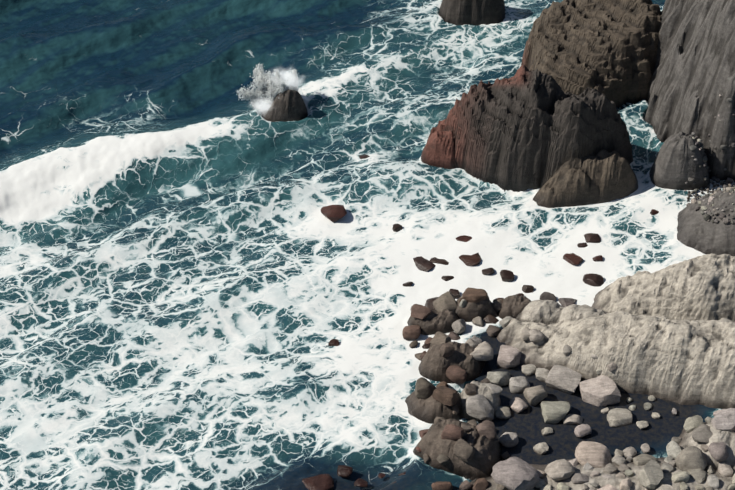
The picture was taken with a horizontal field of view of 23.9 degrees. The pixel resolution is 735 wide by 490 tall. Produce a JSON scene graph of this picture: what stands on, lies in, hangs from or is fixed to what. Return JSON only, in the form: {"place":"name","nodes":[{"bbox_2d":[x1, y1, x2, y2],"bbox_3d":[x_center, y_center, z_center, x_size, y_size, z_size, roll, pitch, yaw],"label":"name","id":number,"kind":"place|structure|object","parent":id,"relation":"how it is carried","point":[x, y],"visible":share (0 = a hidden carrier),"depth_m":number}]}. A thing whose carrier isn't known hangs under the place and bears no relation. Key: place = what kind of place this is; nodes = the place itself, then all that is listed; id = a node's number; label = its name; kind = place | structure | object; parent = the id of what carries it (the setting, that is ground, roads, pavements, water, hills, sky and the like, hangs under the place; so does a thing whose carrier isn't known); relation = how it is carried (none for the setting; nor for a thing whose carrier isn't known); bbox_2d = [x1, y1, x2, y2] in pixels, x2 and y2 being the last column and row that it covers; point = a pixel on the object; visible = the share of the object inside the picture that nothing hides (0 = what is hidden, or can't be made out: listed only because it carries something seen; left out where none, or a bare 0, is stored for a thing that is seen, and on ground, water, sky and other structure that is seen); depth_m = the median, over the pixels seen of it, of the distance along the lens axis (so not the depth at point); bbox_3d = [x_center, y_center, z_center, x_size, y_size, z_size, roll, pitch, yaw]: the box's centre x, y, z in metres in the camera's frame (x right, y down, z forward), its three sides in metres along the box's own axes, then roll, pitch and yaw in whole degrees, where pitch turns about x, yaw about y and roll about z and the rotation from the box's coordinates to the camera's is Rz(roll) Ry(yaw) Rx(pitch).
{"place":"outdoors","nodes":[
{"label":"outdoors","id":0,"kind":"place"},
{"bbox_2d":[247,65,304,115],"label":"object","id":1,"kind":"structure","parent":0,"point":[264,105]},
{"bbox_2d":[0,0,734,489],"bbox_3d":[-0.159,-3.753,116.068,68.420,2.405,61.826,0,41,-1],"label":"sea","id":2,"kind":"structure","parent":0,"point":[194,280],"depth_m":112.50},
{"bbox_2d":[302,154,658,489],"bbox_3d":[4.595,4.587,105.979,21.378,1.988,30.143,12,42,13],"label":"sea rocks","id":3,"kind":"object","parent":2,"relation":"in","point":[333,213],"visible":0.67,"depth_m":108.93},
{"bbox_2d":[262,0,734,489],"bbox_3d":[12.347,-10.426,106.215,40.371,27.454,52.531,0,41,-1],"label":"rocky shore","id":4,"kind":"structure","parent":0,"point":[547,120],"depth_m":114.31},
{"bbox_2d":[402,291,512,489],"bbox_3d":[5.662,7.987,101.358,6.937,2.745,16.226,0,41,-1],"label":"boulders","id":5,"kind":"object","parent":4,"relation":"on","point":[479,406],"depth_m":100.06},
{"bbox_2d":[684,77,734,223],"bbox_3d":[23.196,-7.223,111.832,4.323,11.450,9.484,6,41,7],"label":"debris","id":6,"kind":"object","parent":4,"relation":"on","point":[728,181],"depth_m":114.69},
{"bbox_2d":[491,329,734,489],"bbox_3d":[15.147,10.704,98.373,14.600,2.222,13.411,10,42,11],"label":"boulder field","id":7,"kind":"structure","parent":0,"point":[513,473],"depth_m":96.55},
{"bbox_2d":[470,327,660,454],"bbox_3d":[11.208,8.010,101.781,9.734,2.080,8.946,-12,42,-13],"label":"boulders","id":8,"kind":"object","parent":7,"relation":"on","point":[600,390],"visible":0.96,"depth_m":101.11},
{"bbox_3d":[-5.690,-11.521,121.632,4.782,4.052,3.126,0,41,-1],"label":"spray mist","id":9,"kind":"object","parent":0,"visible":0},
{"bbox_2d":[236,63,298,110],"bbox_3d":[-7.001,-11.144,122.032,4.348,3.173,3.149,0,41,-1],"label":"spray droplets","id":10,"kind":"object","parent":9,"relation":"attached to","point":[266,89],"visible":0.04,"depth_m":121.52}
]}

